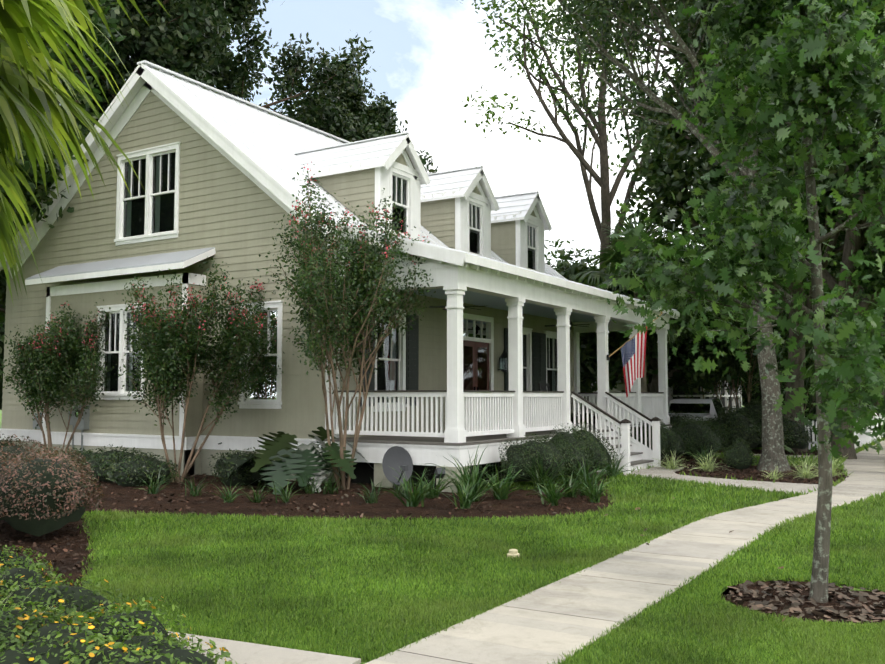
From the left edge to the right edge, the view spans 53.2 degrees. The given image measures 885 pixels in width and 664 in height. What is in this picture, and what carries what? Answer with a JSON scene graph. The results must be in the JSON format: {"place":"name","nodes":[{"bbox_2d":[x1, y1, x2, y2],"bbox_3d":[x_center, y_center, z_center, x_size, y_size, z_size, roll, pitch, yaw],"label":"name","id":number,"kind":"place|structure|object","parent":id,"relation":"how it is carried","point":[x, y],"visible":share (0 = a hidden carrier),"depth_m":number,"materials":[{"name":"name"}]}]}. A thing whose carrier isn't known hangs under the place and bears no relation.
{"place":"outdoors","nodes":[
{"label":"outdoors","id":0,"kind":"place"},
{"bbox_2d":[0,0,140,227],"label":"tree","id":1,"kind":"object","parent":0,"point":[99,24],"depth_m":23.88,"materials":[{"name":"green plant"}]},
{"bbox_2d":[50,0,376,132],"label":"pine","id":2,"kind":"object","parent":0,"point":[209,65],"depth_m":40.39,"materials":[{"name":"green plant"}]},
{"bbox_2d":[295,56,437,173],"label":"tree","id":3,"kind":"object","parent":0,"point":[355,117],"depth_m":45.48,"materials":[{"name":"green plant"}]},
{"bbox_2d":[129,0,709,268],"label":"sky","id":4,"kind":"structure","parent":0,"point":[429,56],"materials":[{"name":"white"}]},
{"bbox_2d":[0,239,884,416],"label":"distant tree line","id":5,"kind":"object","parent":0,"point":[546,256],"depth_m":53.20,"materials":[{"name":"green plant"}]},
{"bbox_2d":[0,405,884,663],"bbox_3d":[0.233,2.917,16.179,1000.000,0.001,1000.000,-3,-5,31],"label":"lawn","id":6,"kind":"structure","parent":0,"point":[854,589],"depth_m":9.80,"materials":[{"name":"green plant"}]},
{"bbox_2d":[0,116,97,339],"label":"tree","id":7,"kind":"object","parent":6,"relation":"on","point":[3,282],"depth_m":27.31,"materials":[{"name":"green plant"}]},
{"bbox_2d":[0,511,100,586],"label":"bed mulch","id":8,"kind":"object","parent":6,"relation":"on","point":[51,555],"visible":0.02,"depth_m":10.14,"materials":[{"name":"brown wood"}]},
{"bbox_2d":[0,0,169,305],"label":"palm","id":9,"kind":"object","parent":8,"relation":"on","point":[34,111],"visible":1,"depth_m":6.80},
{"bbox_2d":[0,545,236,663],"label":"lantana","id":10,"kind":"object","parent":8,"relation":"on","point":[75,618],"depth_m":5.39,"materials":[{"name":"green plant"}]},
{"bbox_2d":[0,448,848,660],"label":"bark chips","id":11,"kind":"object","parent":8,"relation":"on","point":[465,510],"visible":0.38,"depth_m":14.97,"materials":[{"name":"brown wood"}]},
{"bbox_2d":[0,434,103,536],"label":"loropetalum","id":12,"kind":"object","parent":11,"relation":"on","point":[36,526],"depth_m":10.51,"materials":[{"name":"plant"}]},
{"bbox_2d":[43,0,241,135],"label":"tree","id":13,"kind":"object","parent":6,"relation":"on","point":[198,12],"depth_m":32.57,"materials":[{"name":"green plant"}]},
{"bbox_2d":[0,82,574,482],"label":"house walls","id":14,"kind":"structure","parent":6,"relation":"on","point":[199,196],"depth_m":20.58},
{"bbox_2d":[0,60,679,318],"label":"house roof","id":15,"kind":"structure","parent":14,"relation":"on","point":[262,145],"depth_m":20.74,"materials":[{"name":"white metal"}]},
{"bbox_2d":[294,132,551,272],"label":"dormers","id":16,"kind":"object","parent":15,"relation":"on","point":[465,209],"visible":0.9,"depth_m":22.52,"materials":[{"name":"paint"}]},
{"bbox_2d":[324,262,672,492],"bbox_3d":[2.905,1.269,21.959,4.440,4.320,12.900,-3,-5,31],"label":"porch","id":17,"kind":"object","parent":14,"relation":"attached to","point":[491,419],"visible":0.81,"depth_m":18.22,"materials":[{"name":"paint"}]},
{"bbox_2d":[429,304,589,329],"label":"porch fans","id":18,"kind":"object","parent":17,"relation":"attached to","point":[571,324],"visible":0.29,"depth_m":19.79,"materials":[{"name":"white"}]},
{"bbox_2d":[538,383,571,403],"bbox_3d":[2.974,1.934,23.210,0.914,1.187,0.610,-3,-5,31],"label":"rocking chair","id":19,"kind":"object","parent":17,"relation":"on","point":[544,385],"visible":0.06,"depth_m":23.37,"materials":[{"name":"black wood"}]},
{"bbox_2d":[607,312,662,359],"bbox_3d":[4.902,0.102,22.541,1.423,1.230,0.093,-1,-4,8],"label":"flag pole","id":20,"kind":"object","parent":17,"relation":"attached to","point":[608,357],"visible":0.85,"depth_m":22.55,"materials":[{"name":"metal"}]},
{"bbox_2d":[81,472,619,519],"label":"bed mulch","id":21,"kind":"object","parent":6,"relation":"on","point":[503,509],"visible":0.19,"depth_m":14.31,"materials":[{"name":"brown wood"}]},
{"bbox_2d":[0,299,111,455],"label":"crepe myrtle","id":22,"kind":"object","parent":21,"relation":"on","point":[36,357],"depth_m":20.51,"materials":[{"name":"green plant"}]},
{"bbox_2d":[0,434,271,486],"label":"foundation shrubs","id":23,"kind":"object","parent":21,"relation":"on","point":[256,475],"depth_m":17.22,"materials":[{"name":"green plant"}]},
{"bbox_2d":[113,256,284,482],"bbox_3d":[-4.918,0.844,18.407,3.603,4.487,3.557,-3,-5,31],"label":"crepe myrtle","id":24,"kind":"object","parent":21,"relation":"on","point":[168,354],"depth_m":17.62,"materials":[{"name":"green plant"}]},
{"bbox_2d":[232,426,373,494],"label":"philodendron blades","id":25,"kind":"object","parent":21,"relation":"on","point":[305,462],"visible":0.85,"depth_m":16.20,"materials":[{"name":"green plant"}]},
{"bbox_2d":[256,161,436,489],"bbox_3d":[-1.655,-0.034,16.621,3.115,5.975,4.091,0,-4,2],"label":"crepe myrtle","id":26,"kind":"object","parent":21,"relation":"on","point":[352,282],"depth_m":16.10,"materials":[{"name":"green plant"}]},
{"bbox_2d":[134,444,636,508],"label":"border plants","id":27,"kind":"object","parent":21,"relation":"on","point":[468,486],"visible":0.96,"depth_m":14.81,"materials":[{"name":"green plant"}]},
{"bbox_2d":[382,446,445,494],"bbox_3d":[-0.411,2.490,15.957,1.374,0.819,0.519,-3,-5,38],"label":"satellite dish","id":28,"kind":"object","parent":21,"relation":"on","point":[396,458],"visible":0.88,"depth_m":16.31,"materials":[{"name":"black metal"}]},
{"bbox_2d":[0,446,852,612],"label":"variegated liriope","id":29,"kind":"object","parent":6,"relation":"on","point":[804,472],"visible":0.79,"depth_m":19.07,"materials":[{"name":"green plant"}]},
{"bbox_2d":[92,475,884,622],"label":"dry leaf litter","id":30,"kind":"object","parent":6,"relation":"on","point":[763,605],"visible":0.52,"depth_m":7.48,"materials":[{"name":"brown plant"}]},
{"bbox_2d":[507,549,519,557],"bbox_3d":[0.761,2.384,9.486,0.136,0.100,0.140,-3,-5,31],"label":"sprinkler head","id":31,"kind":"object","parent":6,"relation":"on","point":[512,553],"visible":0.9,"depth_m":9.44},
{"bbox_2d":[310,480,784,620],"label":"fallen leaves","id":32,"kind":"object","parent":6,"relation":"on","point":[648,543],"visible":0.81,"depth_m":10.77,"materials":[{"name":"brown plant"}]},
{"bbox_2d":[546,248,649,413],"bbox_3d":[4.915,0.477,30.943,4.932,7.034,5.100,-3,-5,31],"label":"tree","id":33,"kind":"object","parent":6,"relation":"on","point":[588,358],"depth_m":29.69,"materials":[{"name":"green plant"}]},
{"bbox_2d":[497,418,756,483],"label":"shrubs","id":34,"kind":"object","parent":6,"relation":"on","point":[583,447],"depth_m":18.36,"materials":[{"name":"green plant"}]},
{"bbox_2d":[595,262,678,396],"bbox_3d":[7.641,0.399,37.645,5.688,8.132,5.523,-3,-5,31],"label":"tree","id":35,"kind":"object","parent":6,"relation":"on","point":[614,382],"depth_m":36.48,"materials":[{"name":"green plant"}]},
{"bbox_2d":[570,212,706,391],"bbox_3d":[6.590,-0.160,29.078,4.571,7.995,4.671,-3,-5,31],"label":"palm","id":36,"kind":"object","parent":6,"relation":"on","point":[594,277],"depth_m":29.08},
{"bbox_2d":[590,376,741,414],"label":"neighbour house","id":37,"kind":"structure","parent":6,"relation":"on","point":[675,394],"depth_m":37.09,"materials":[{"name":"white wood"}]},
{"bbox_2d":[609,232,752,398],"bbox_3d":[7.980,0.202,33.080,6.662,7.885,4.657,-3,-5,31],"label":"tree","id":38,"kind":"object","parent":6,"relation":"on","point":[690,377],"depth_m":32.20,"materials":[{"name":"green plant"}]},
{"bbox_2d":[668,399,724,420],"bbox_3d":[8.948,3.200,31.529,1.862,1.635,4.650,-2,-5,26],"label":"parked car","id":39,"kind":"object","parent":6,"relation":"on","point":[706,408],"visible":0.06,"depth_m":30.97,"materials":[{"name":"paint"}]},
{"bbox_2d":[668,305,757,408],"bbox_3d":[10.458,1.459,34.499,4.197,5.567,4.381,-3,-5,31],"label":"tree","id":40,"kind":"object","parent":6,"relation":"on","point":[714,382],"depth_m":34.15,"materials":[{"name":"green plant"}]},
{"bbox_2d":[570,398,857,448],"bbox_3d":[11.680,3.091,30.352,17.026,1.664,5.891,3,-5,-35],"label":"hedge","id":41,"kind":"object","parent":6,"relation":"on","point":[754,424],"depth_m":26.61,"materials":[{"name":"green plant"}]},
{"bbox_2d":[661,455,845,483],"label":"tree bed mulch","id":42,"kind":"object","parent":6,"relation":"on","point":[753,479],"visible":0.08,"depth_m":19.83,"materials":[{"name":"brown wood"}]},
{"bbox_2d":[526,0,796,471],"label":"tree","id":43,"kind":"object","parent":42,"relation":"on","point":[591,7],"depth_m":21.71,"materials":[{"name":"plant"}]},
{"bbox_2d":[680,443,723,465],"bbox_3d":[6.675,3.045,22.553,1.563,0.690,2.331,-3,-5,31],"label":"plant","id":44,"kind":"object","parent":42,"relation":"on","point":[703,454],"visible":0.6,"depth_m":22.14,"materials":[{"name":"green plant"}]},
{"bbox_2d":[716,450,817,455],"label":"hedge bed mulch","id":45,"kind":"object","parent":6,"relation":"on","point":[756,452],"depth_m":27.11,"materials":[{"name":"brown wood"}]},
{"bbox_2d":[604,4,878,451],"bbox_3d":[10.963,-4.527,28.668,10.902,16.691,12.268,-3,-5,31],"label":"tree","id":46,"kind":"object","parent":45,"relation":"on","point":[663,170],"depth_m":28.65,"materials":[{"name":"green plant"}]},
{"bbox_2d":[683,141,877,408],"bbox_3d":[18.845,-5.814,39.452,16.430,20.804,13.043,-3,-5,31],"label":"tree","id":47,"kind":"object","parent":6,"relation":"on","point":[833,273],"depth_m":38.22,"materials":[{"name":"green plant"}]},
{"bbox_2d":[683,0,884,224],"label":"tree","id":48,"kind":"object","parent":6,"relation":"on","point":[869,166],"depth_m":19.54,"materials":[{"name":"green plant"}]},
{"bbox_2d":[755,302,828,418],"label":"tree","id":49,"kind":"object","parent":6,"relation":"on","point":[778,304],"depth_m":34.03,"materials":[{"name":"green plant"}]},
{"bbox_2d":[720,580,884,624],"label":"mulch ring","id":50,"kind":"object","parent":6,"relation":"on","point":[834,603],"visible":0.27,"depth_m":7.42,"materials":[{"name":"brown wood"}]},
{"bbox_2d":[778,285,884,409],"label":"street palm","id":51,"kind":"object","parent":6,"relation":"on","point":[808,351],"visible":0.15,"depth_m":30.55,"materials":[{"name":"green plant"}]},
{"bbox_2d":[780,233,884,317],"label":"tree","id":52,"kind":"object","parent":6,"relation":"on","point":[831,267],"depth_m":40.79,"materials":[{"name":"green plant"}]},
{"bbox_2d":[804,413,884,449],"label":"road","id":53,"kind":"structure","parent":6,"relation":"on","point":[863,439],"depth_m":29.35,"materials":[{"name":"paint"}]},
{"bbox_2d":[804,231,884,416],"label":"tree","id":54,"kind":"object","parent":6,"relation":"on","point":[834,271],"depth_m":41.23,"materials":[{"name":"green plant"}]},
{"bbox_2d":[825,9,884,263],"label":"tree","id":55,"kind":"object","parent":6,"relation":"on","point":[872,244],"depth_m":30.38,"materials":[{"name":"green plant"}]},
{"bbox_2d":[840,181,884,372],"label":"tree","id":56,"kind":"object","parent":6,"relation":"on","point":[876,281],"depth_m":23.82,"materials":[{"name":"green plant"}]},
{"bbox_2d":[168,440,884,663],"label":"sidewalk","id":57,"kind":"structure","parent":0,"point":[555,619],"depth_m":7.43,"materials":[{"name":"concrete"}]},
{"bbox_2d":[460,0,688,269],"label":"tall tree","id":58,"kind":"object","parent":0,"point":[607,194],"depth_m":38.83,"materials":[{"name":"green plant"}]},
{"bbox_2d":[621,327,646,396],"bbox_3d":[4.888,0.762,22.507,0.666,1.841,0.193,-1,-4,7],"label":"flag","id":59,"kind":"object","parent":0,"point":[633,351],"visible":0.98,"depth_m":22.51,"materials":[{"name":"multicoloured fabric"}]},
{"bbox_2d":[624,466,817,493],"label":"walkway","id":60,"kind":"structure","parent":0,"point":[671,474],"depth_m":17.86,"materials":[{"name":"grey concrete"}]},
{"bbox_2d":[599,0,884,602],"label":"young oak","id":61,"kind":"object","parent":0,"point":[816,47],"depth_m":7.41,"materials":[{"name":"green plant"}]},
{"bbox_2d":[606,0,884,460],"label":"young oak leaves","id":62,"kind":"object","parent":61,"relation":"attached to","point":[852,301],"visible":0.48,"depth_m":7.34,"materials":[{"name":"green plant"}]},
{"bbox_2d":[697,290,812,408],"bbox_3d":[11.348,1.141,32.042,3.958,5.839,3.480,-3,-5,31],"label":"tree","id":63,"kind":"object","parent":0,"point":[743,344],"depth_m":32.06,"materials":[{"name":"green plant"}]},
{"bbox_2d":[676,3,884,458],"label":"tree","id":64,"kind":"object","parent":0,"point":[831,281],"depth_m":24.73,"materials":[{"name":"green plant"}]}
]}

